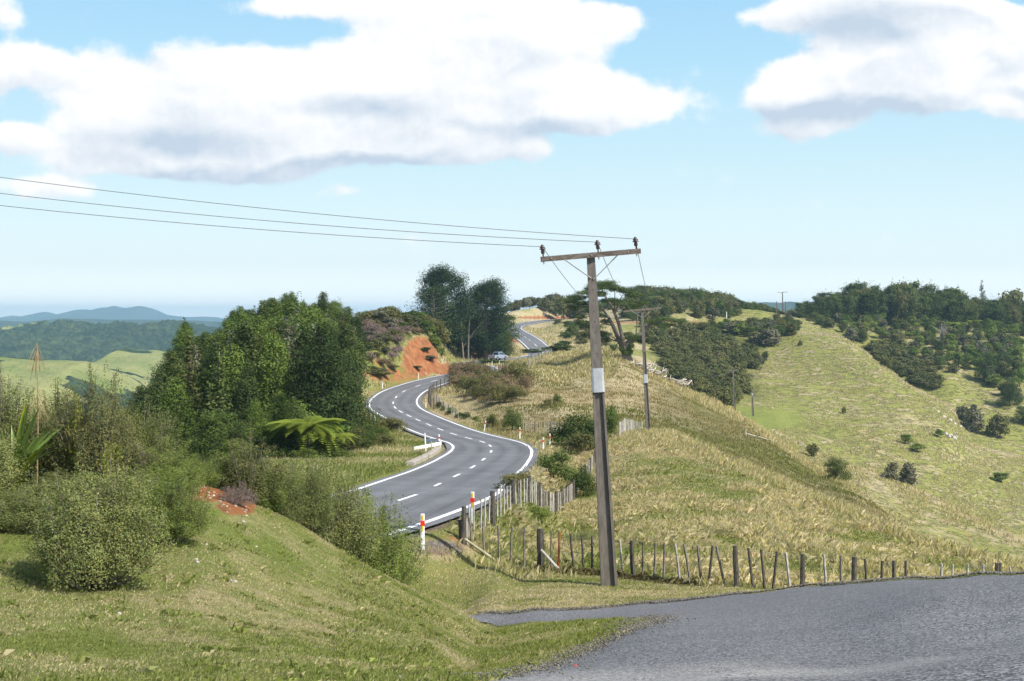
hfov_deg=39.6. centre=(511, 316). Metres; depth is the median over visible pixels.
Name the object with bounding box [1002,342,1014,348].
gully bush
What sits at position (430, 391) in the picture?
verge fence
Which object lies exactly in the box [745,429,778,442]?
fallen rail
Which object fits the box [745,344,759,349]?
gorse bush
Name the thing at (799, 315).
skyline tree
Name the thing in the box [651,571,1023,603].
gravel
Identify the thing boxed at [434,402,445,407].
verge bush
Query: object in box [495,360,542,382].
brown scrub bush
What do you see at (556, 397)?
bush
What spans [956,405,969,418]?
gully bush
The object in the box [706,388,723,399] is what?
gorse bush
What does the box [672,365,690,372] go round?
gorse bush
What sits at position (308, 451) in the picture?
edge bush
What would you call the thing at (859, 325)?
slope bush
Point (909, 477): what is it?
hillside bush
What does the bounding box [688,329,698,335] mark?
gorse bush
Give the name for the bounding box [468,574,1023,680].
side road
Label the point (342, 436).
tree fern
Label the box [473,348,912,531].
slope grass
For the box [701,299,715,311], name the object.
hill bush
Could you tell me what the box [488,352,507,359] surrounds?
pickup truck
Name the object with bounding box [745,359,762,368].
gorse bush
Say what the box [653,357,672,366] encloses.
gorse bush
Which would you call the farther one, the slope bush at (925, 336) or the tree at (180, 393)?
the slope bush at (925, 336)
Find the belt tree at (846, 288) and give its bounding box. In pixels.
[840,279,856,295]
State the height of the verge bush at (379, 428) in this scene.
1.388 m
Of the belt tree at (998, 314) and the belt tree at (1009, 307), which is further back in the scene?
the belt tree at (1009, 307)
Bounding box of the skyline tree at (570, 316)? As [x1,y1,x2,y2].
[561,310,575,318]
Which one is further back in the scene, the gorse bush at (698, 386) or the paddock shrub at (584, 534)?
the gorse bush at (698, 386)
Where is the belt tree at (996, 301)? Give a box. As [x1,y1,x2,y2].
[990,298,1005,307]
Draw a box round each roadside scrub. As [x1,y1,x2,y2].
[552,319,562,324]
[558,331,571,336]
[563,321,570,326]
[563,333,572,338]
[571,328,577,335]
[576,331,588,339]
[576,337,587,342]
[601,337,610,345]
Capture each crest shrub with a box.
[171,451,221,487]
[202,451,251,492]
[209,421,300,505]
[217,458,294,511]
[265,464,299,511]
[268,453,340,532]
[298,453,386,562]
[333,484,432,587]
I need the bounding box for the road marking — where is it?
[345,319,553,534]
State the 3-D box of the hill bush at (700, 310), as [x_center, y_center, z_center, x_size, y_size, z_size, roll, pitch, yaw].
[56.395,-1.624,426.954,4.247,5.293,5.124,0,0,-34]
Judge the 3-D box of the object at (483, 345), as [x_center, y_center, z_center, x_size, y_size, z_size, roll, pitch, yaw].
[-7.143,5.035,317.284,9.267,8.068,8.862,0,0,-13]
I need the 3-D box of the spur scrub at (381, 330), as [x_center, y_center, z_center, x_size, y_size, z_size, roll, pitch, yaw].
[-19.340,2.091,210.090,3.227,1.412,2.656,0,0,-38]
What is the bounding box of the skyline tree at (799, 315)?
[794,313,803,317]
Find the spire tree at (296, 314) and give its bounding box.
[292,308,302,335]
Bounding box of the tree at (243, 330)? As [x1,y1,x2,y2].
[210,319,266,408]
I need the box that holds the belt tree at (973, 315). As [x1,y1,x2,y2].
[966,305,979,325]
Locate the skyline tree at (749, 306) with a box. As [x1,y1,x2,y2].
[743,303,754,309]
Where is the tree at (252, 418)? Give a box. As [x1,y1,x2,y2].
[243,396,265,437]
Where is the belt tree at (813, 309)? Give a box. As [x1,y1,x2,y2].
[805,306,820,318]
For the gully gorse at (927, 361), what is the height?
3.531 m
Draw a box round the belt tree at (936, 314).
[922,294,945,321]
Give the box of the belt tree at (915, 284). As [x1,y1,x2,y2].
[905,280,919,293]
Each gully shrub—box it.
[805,443,819,455]
[821,456,853,480]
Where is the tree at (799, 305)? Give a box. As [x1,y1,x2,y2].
[794,302,806,317]
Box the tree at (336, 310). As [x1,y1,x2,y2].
[325,299,371,353]
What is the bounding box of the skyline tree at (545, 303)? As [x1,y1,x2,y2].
[536,296,552,309]
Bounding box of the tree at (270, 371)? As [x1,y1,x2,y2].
[245,329,300,418]
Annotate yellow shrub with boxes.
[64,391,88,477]
[93,442,128,484]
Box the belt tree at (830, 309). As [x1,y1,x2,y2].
[825,301,836,318]
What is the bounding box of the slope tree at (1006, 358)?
[993,351,1014,376]
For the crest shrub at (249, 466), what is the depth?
26.40 m
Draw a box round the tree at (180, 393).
[153,377,204,462]
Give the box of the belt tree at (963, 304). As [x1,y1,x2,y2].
[956,297,974,323]
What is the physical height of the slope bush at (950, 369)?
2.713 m
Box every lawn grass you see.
[0,475,642,680]
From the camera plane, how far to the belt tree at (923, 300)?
485.35 m
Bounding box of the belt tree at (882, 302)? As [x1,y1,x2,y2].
[873,289,889,316]
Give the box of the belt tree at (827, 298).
[824,295,835,311]
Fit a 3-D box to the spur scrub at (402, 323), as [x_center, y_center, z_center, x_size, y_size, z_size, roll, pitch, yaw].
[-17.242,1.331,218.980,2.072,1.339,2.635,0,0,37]
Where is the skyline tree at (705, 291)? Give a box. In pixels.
[694,288,710,295]
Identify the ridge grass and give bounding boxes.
[615,350,858,491]
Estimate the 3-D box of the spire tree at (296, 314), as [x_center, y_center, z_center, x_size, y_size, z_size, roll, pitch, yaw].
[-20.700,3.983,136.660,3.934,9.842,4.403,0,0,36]
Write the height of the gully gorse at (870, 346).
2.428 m
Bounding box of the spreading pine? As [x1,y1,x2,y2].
[561,278,685,362]
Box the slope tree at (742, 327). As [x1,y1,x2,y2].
[731,322,746,334]
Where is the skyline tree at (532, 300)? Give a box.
[530,297,535,307]
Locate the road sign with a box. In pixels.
[424,433,437,451]
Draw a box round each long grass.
[439,426,1023,589]
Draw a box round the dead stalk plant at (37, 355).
[25,343,51,481]
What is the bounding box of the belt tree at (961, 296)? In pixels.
[955,291,972,318]
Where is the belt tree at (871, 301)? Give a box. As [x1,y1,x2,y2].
[858,291,879,319]
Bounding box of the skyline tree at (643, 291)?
[637,288,649,299]
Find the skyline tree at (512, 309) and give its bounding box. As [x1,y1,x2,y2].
[507,302,515,311]
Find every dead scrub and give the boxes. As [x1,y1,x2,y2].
[386,326,400,330]
[392,335,407,341]
[401,325,415,331]
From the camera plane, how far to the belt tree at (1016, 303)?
515.28 m
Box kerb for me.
[405,446,441,465]
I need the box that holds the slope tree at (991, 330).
[982,318,997,340]
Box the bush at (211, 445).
[181,408,245,461]
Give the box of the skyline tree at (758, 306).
[751,304,761,309]
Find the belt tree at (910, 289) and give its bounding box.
[901,284,919,317]
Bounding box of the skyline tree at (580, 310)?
[569,304,583,314]
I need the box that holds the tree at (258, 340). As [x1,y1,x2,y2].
[226,331,272,402]
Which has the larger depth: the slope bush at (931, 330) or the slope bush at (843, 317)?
the slope bush at (843, 317)
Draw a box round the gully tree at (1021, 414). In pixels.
[1013,406,1023,423]
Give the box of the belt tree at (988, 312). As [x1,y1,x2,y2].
[981,307,997,324]
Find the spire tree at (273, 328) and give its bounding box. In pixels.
[269,327,282,392]
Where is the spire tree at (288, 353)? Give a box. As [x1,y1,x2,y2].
[275,340,298,398]
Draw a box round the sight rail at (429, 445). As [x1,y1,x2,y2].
[414,438,441,448]
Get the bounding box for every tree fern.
[245,428,297,457]
[262,415,349,454]
[311,432,359,454]
[947,322,960,331]
[967,320,980,330]
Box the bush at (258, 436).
[241,415,290,458]
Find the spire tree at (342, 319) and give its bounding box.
[338,312,348,334]
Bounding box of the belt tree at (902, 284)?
[898,276,917,292]
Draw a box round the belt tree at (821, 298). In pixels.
[813,294,828,309]
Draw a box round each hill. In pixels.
[0,318,222,327]
[0,319,223,362]
[0,357,147,475]
[94,348,166,386]
[757,301,889,322]
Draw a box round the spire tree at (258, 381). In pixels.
[241,359,271,419]
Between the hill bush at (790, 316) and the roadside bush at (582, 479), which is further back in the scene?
the hill bush at (790, 316)
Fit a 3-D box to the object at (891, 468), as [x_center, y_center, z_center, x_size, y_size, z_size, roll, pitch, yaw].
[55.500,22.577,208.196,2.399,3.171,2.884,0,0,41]
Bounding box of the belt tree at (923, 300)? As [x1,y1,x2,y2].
[916,295,934,324]
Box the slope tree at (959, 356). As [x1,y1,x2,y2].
[951,352,964,367]
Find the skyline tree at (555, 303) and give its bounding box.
[551,298,562,315]
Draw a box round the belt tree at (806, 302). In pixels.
[802,298,809,313]
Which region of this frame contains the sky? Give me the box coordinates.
[0,0,1023,318]
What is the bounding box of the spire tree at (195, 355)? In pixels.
[193,344,201,386]
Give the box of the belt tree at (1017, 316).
[1011,306,1023,325]
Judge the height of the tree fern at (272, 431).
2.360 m
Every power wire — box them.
[0,177,631,238]
[0,193,589,241]
[0,205,540,246]
[545,251,623,315]
[600,249,644,312]
[637,248,658,310]
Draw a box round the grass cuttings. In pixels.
[525,563,707,586]
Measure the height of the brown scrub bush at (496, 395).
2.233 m
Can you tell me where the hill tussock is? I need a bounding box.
[755,332,1023,534]
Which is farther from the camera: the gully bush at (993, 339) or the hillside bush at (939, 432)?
the gully bush at (993, 339)
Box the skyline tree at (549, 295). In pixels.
[547,292,560,313]
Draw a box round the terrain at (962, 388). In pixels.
[0,306,1023,680]
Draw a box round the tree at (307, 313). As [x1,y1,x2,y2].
[267,291,336,332]
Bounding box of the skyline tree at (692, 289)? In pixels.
[684,286,697,293]
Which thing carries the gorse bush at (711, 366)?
on the terrain at (962, 388)
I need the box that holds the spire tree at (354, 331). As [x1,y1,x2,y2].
[351,326,366,374]
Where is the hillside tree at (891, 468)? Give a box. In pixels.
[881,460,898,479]
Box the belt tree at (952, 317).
[945,298,962,325]
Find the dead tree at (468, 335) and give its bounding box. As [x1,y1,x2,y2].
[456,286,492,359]
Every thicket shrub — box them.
[0,364,60,479]
[0,423,42,497]
[0,484,64,533]
[9,467,121,508]
[14,376,98,477]
[39,360,150,488]
[95,394,191,466]
[113,447,213,492]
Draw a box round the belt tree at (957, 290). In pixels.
[949,284,969,300]
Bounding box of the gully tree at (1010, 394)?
[996,376,1023,406]
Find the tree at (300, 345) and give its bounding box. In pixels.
[274,327,345,423]
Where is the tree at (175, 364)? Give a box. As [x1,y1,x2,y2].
[145,349,198,442]
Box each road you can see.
[318,319,554,537]
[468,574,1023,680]
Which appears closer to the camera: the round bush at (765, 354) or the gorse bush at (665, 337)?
the round bush at (765, 354)
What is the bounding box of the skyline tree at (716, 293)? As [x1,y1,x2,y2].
[709,290,724,295]
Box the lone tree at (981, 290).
[979,280,986,303]
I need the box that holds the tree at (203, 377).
[192,368,216,452]
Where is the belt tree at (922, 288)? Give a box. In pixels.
[917,281,928,291]
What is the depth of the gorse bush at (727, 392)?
300.95 m
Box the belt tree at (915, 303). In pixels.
[902,292,925,326]
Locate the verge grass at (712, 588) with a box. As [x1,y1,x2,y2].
[376,528,766,615]
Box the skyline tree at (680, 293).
[676,289,685,297]
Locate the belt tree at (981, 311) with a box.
[975,306,985,324]
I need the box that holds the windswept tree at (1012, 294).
[998,287,1023,303]
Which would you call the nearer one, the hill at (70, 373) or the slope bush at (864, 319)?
the slope bush at (864, 319)
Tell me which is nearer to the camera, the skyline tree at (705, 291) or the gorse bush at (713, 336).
the gorse bush at (713, 336)
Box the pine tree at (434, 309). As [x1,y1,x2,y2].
[404,280,463,339]
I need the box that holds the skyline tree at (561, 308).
[552,302,571,319]
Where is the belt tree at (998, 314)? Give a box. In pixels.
[992,305,1006,325]
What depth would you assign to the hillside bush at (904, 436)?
278.98 m
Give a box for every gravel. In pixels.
[398,612,695,678]
[477,599,675,613]
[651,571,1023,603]
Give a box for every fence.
[428,362,506,409]
[434,392,455,415]
[458,517,1018,589]
[460,451,594,545]
[507,349,546,364]
[520,419,561,432]
[618,418,641,435]
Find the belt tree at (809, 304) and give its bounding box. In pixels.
[803,303,813,317]
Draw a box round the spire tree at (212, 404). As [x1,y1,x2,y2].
[187,341,242,450]
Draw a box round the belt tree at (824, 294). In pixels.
[816,288,833,299]
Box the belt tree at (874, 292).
[871,287,883,308]
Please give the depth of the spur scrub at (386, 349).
203.14 m
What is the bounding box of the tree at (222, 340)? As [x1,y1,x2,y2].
[198,316,255,364]
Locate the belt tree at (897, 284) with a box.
[886,281,902,293]
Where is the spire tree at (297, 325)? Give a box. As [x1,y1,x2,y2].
[290,324,300,383]
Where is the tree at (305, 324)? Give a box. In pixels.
[258,311,325,383]
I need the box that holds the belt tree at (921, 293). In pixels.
[919,290,928,302]
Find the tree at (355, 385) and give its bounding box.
[330,341,382,428]
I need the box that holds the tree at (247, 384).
[226,359,264,432]
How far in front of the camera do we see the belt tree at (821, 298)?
496.54 m
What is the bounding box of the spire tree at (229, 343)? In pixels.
[222,330,240,403]
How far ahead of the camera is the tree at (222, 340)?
132.57 m
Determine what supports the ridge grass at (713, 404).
on the terrain at (962, 388)
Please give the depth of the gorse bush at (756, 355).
366.59 m
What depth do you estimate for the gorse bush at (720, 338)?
381.50 m
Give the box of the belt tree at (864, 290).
[854,282,869,321]
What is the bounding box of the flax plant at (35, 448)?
[1,400,66,492]
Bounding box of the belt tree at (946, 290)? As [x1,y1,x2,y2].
[939,285,959,300]
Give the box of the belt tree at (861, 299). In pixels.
[850,289,867,315]
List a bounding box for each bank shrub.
[20,441,179,593]
[92,466,175,525]
[126,466,216,547]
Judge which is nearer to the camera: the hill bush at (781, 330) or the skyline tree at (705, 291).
the hill bush at (781, 330)
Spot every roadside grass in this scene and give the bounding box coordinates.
[256,395,442,493]
[422,384,581,580]
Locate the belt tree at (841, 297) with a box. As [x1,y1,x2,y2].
[838,295,849,311]
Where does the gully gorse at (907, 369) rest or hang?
on the terrain at (962, 388)
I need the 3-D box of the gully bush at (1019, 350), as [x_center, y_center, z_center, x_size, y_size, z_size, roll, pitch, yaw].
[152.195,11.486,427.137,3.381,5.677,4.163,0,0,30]
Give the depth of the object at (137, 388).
130.77 m
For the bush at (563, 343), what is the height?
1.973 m
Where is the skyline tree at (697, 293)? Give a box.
[688,290,701,300]
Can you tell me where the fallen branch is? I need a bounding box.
[629,359,692,386]
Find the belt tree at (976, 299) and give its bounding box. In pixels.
[967,293,980,304]
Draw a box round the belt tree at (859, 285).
[854,278,867,291]
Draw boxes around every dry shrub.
[108,440,161,484]
[217,481,259,507]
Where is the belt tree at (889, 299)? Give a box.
[884,293,894,323]
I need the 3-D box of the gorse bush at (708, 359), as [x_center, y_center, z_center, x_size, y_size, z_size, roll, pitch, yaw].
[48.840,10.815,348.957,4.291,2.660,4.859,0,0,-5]
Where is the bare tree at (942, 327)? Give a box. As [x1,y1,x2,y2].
[932,322,947,343]
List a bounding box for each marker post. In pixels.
[420,514,424,549]
[470,492,474,523]
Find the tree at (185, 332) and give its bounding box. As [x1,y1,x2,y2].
[167,323,195,361]
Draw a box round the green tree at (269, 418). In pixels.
[243,392,329,436]
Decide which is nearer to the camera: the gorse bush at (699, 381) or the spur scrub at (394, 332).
the spur scrub at (394, 332)
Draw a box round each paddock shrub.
[531,505,552,520]
[560,529,598,542]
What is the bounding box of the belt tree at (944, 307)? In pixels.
[938,298,950,320]
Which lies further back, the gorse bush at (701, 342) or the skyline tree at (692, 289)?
the skyline tree at (692, 289)
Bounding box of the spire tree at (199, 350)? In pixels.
[193,345,202,362]
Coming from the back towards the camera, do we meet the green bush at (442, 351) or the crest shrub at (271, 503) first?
the green bush at (442, 351)
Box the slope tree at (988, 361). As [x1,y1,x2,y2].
[973,352,998,378]
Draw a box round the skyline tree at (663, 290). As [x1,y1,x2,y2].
[660,288,669,295]
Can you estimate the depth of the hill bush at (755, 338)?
385.84 m
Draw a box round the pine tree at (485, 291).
[458,275,514,359]
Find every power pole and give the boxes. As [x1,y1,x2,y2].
[539,237,640,586]
[623,303,660,428]
[728,368,737,410]
[751,389,753,415]
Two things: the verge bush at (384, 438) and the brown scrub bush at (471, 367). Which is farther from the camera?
the brown scrub bush at (471, 367)
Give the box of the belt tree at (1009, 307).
[1004,299,1016,324]
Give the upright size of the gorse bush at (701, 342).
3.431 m
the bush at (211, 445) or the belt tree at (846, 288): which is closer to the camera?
the bush at (211, 445)
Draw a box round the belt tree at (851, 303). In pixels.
[844,292,860,320]
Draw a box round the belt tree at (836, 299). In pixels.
[829,295,841,319]
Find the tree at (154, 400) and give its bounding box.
[134,377,183,449]
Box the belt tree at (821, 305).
[815,299,828,318]
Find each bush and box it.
[181,408,245,461]
[214,437,261,461]
[241,415,290,458]
[242,433,278,457]
[256,443,297,458]
[275,434,310,449]
[287,447,327,459]
[302,435,337,454]
[315,446,355,458]
[328,424,349,451]
[337,427,367,450]
[337,429,377,448]
[359,311,381,322]
[364,424,389,435]
[369,433,400,445]
[372,415,410,430]
[373,308,398,322]
[379,309,401,322]
[388,305,399,316]
[399,313,413,328]
[409,310,423,316]
[411,315,431,328]
[422,314,434,323]
[425,321,436,334]
[427,333,440,347]
[431,319,451,342]
[433,341,442,350]
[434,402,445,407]
[436,326,450,343]
[439,347,445,357]
[444,407,457,413]
[446,362,459,374]
[446,374,459,383]
[447,362,467,371]
[456,376,472,388]
[458,388,480,399]
[459,377,483,390]
[460,412,470,418]
[464,384,484,396]
[465,364,481,371]
[467,365,477,372]
[470,416,481,421]
[471,368,484,374]
[476,359,506,363]
[476,370,488,377]
[477,373,491,383]
[477,376,496,391]
[482,368,500,377]
[482,377,496,385]
[483,380,504,398]
[484,379,497,394]
[485,382,508,400]
[486,414,498,426]
[490,382,509,400]
[493,373,516,384]
[494,470,535,491]
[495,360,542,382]
[498,385,534,400]
[500,408,524,430]
[506,382,531,392]
[518,372,536,387]
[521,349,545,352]
[529,449,578,483]
[536,345,575,350]
[543,398,552,405]
[546,412,614,444]
[552,340,571,345]
[552,393,562,402]
[560,432,594,452]
[565,464,596,496]
[605,404,619,433]
[620,306,629,318]
[623,307,639,319]
[636,306,652,319]
[645,328,657,336]
[647,334,665,343]
[648,307,660,318]
[648,341,666,350]
[650,299,657,306]
[650,325,659,333]
[652,295,663,303]
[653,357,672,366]
[655,343,671,352]
[657,349,672,355]
[658,291,667,302]
[658,304,673,317]
[658,321,667,331]
[658,331,669,335]
[658,334,669,339]
[660,364,677,371]
[662,299,676,314]
[663,327,672,334]
[663,352,674,361]
[666,292,680,300]
[666,360,682,366]
[666,369,684,377]
[672,327,682,336]
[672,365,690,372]
[673,298,686,312]
[673,335,685,341]
[676,354,691,362]
[678,346,692,354]
[679,373,690,379]
[679,375,697,386]
[680,297,690,307]
[680,322,694,331]
[681,300,687,309]
[681,355,697,362]
[682,331,693,337]
[686,382,705,391]
[687,295,696,306]
[687,307,695,314]
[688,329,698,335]
[688,343,699,349]
[690,342,703,350]
[690,352,701,360]
[691,348,709,360]
[692,300,700,306]
[692,330,709,338]
[693,304,705,317]
[693,332,702,338]
[693,378,707,392]
[695,339,704,345]
[696,323,709,330]
[698,369,712,376]
[699,378,712,386]
[700,341,712,352]
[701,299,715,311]
[701,372,714,381]
[702,362,716,369]
[703,301,711,315]
[703,384,719,392]
[704,356,717,363]
[705,319,715,326]
[706,308,720,319]
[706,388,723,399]
[707,334,718,340]
[707,353,726,359]
[708,378,725,384]
[710,359,720,364]
[711,337,724,342]
[711,345,726,353]
[711,369,721,376]
[712,350,731,357]
[713,299,727,312]
[714,303,724,316]
[714,374,726,381]
[715,322,726,331]
[715,340,731,349]
[715,360,727,367]
[717,367,730,375]
[718,387,735,400]
[720,307,735,317]
[720,365,735,370]
[720,382,732,387]
[720,392,738,405]
[721,318,730,326]
[724,300,734,312]
[724,322,736,333]
[724,376,740,384]
[725,352,742,359]
[725,358,734,364]
[725,370,742,377]
[727,300,740,308]
[729,339,740,350]
[729,362,741,370]
[731,384,744,396]
[732,307,742,315]
[733,345,747,350]
[734,359,744,365]
[734,374,749,383]
[735,384,751,391]
[735,392,742,401]
[736,299,744,308]
[738,364,747,372]
[739,349,754,357]
[740,371,752,381]
[741,326,754,335]
[741,358,751,367]
[742,385,754,392]
[745,317,755,324]
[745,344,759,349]
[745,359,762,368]
[746,331,758,342]
[746,349,761,358]
[749,321,760,327]
[749,334,761,343]
[757,327,780,345]
[759,356,765,363]
[761,317,771,322]
[762,351,768,360]
[764,320,776,326]
[772,313,781,320]
[775,325,786,336]
[781,322,791,334]
[782,314,794,319]
[787,323,797,334]
[791,320,799,330]
[806,312,817,321]
[815,315,823,324]
[821,318,833,328]
[833,312,848,322]
[837,314,853,325]
[838,320,849,325]
[838,323,847,331]
[843,326,859,341]
[854,321,865,331]
[856,330,870,342]
[858,315,871,322]
[867,319,878,327]
[871,313,886,319]
[873,319,888,331]
[874,326,889,338]
[880,332,890,337]
[889,323,900,329]
[889,332,899,341]
[889,347,902,356]
[893,329,904,338]
[894,338,906,346]
[898,461,918,485]
[899,321,915,329]
[899,434,914,443]
[903,331,914,338]
[904,326,916,335]
[907,316,919,325]
[907,340,921,350]
[908,346,919,355]
[910,443,927,450]
[912,329,919,336]
[912,336,926,346]
[918,353,933,361]
[919,331,931,344]
[919,347,933,354]
[923,321,940,332]
[926,338,942,347]
[927,326,936,338]
[932,353,948,368]
[933,347,944,356]
[934,350,947,355]
[936,320,949,331]
[936,429,943,436]
[940,330,950,340]
[940,338,949,347]
[942,334,958,343]
[944,355,953,362]
[945,344,957,355]
[946,364,960,372]
[950,328,963,335]
[950,333,961,339]
[951,344,962,355]
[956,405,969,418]
[957,325,968,334]
[957,335,967,344]
[958,322,970,330]
[960,344,972,352]
[961,352,972,361]
[961,362,970,368]
[962,344,976,351]
[962,406,984,433]
[963,325,970,333]
[964,347,978,357]
[968,404,977,409]
[970,352,985,365]
[971,323,982,332]
[971,333,978,340]
[974,331,985,340]
[975,341,982,351]
[978,345,992,358]
[980,342,992,347]
[982,364,996,383]
[985,374,1003,386]
[985,413,1010,436]
[986,336,999,351]
[989,472,1009,481]
[993,341,1003,350]
[995,329,1009,343]
[996,358,1011,377]
[998,346,1006,353]
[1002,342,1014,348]
[1004,323,1017,332]
[1007,324,1020,334]
[1007,388,1023,397]
[1009,332,1019,336]
[1009,356,1023,371]
[1011,367,1023,386]
[1012,337,1023,343]
[1013,346,1023,358]
[1016,361,1023,380]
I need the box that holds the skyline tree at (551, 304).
[548,296,563,318]
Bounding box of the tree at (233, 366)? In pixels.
[197,342,259,451]
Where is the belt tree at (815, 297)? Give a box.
[810,294,819,304]
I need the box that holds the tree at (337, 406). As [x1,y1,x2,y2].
[292,319,367,429]
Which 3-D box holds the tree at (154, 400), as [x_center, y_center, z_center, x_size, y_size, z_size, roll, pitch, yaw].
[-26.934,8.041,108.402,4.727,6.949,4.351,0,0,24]
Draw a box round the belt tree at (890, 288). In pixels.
[885,285,899,322]
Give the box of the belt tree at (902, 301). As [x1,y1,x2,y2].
[890,288,914,322]
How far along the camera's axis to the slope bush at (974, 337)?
445.67 m
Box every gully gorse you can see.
[860,343,876,349]
[872,350,881,355]
[872,354,884,360]
[880,357,892,366]
[890,364,903,372]
[897,370,907,376]
[898,367,910,373]
[901,358,910,364]
[908,368,916,374]
[908,375,921,382]
[912,378,924,384]
[915,368,927,374]
[920,359,932,366]
[920,379,934,386]
[922,375,934,380]
[925,366,938,372]
[927,380,940,387]
[931,378,944,386]
[932,374,945,380]
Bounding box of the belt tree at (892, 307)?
[885,290,902,321]
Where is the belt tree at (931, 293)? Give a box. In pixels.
[923,288,938,317]
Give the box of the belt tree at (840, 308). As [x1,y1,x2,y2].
[834,301,849,316]
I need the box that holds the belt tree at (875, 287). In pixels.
[869,280,889,321]
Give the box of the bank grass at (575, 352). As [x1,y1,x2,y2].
[370,317,621,396]
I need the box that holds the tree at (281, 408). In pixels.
[267,393,300,456]
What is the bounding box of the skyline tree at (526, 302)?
[522,297,532,306]
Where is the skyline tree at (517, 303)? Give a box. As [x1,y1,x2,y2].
[511,300,522,308]
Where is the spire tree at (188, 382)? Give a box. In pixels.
[170,335,206,455]
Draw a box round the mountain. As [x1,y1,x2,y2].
[0,306,225,321]
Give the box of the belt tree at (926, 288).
[921,278,939,292]
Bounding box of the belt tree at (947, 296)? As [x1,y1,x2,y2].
[939,291,956,315]
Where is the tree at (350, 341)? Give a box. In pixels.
[331,322,373,426]
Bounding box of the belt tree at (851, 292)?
[844,286,858,320]
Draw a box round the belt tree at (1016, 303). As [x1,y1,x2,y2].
[1004,294,1020,312]
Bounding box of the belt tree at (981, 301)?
[975,298,984,305]
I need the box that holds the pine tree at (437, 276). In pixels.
[415,261,482,347]
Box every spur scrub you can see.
[360,319,374,326]
[362,321,381,330]
[362,330,376,336]
[364,351,378,359]
[368,369,387,374]
[369,334,386,342]
[370,338,387,349]
[372,326,389,332]
[375,357,391,364]
[376,367,393,374]
[380,333,393,341]
[381,347,391,354]
[383,316,397,323]
[386,322,400,329]
[387,358,395,367]
[388,351,398,357]
[389,328,403,337]
[391,346,404,352]
[399,321,408,327]
[410,321,419,326]
[411,326,423,332]
[419,324,429,333]
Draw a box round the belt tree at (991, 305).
[986,301,1000,310]
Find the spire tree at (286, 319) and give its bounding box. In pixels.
[270,316,298,403]

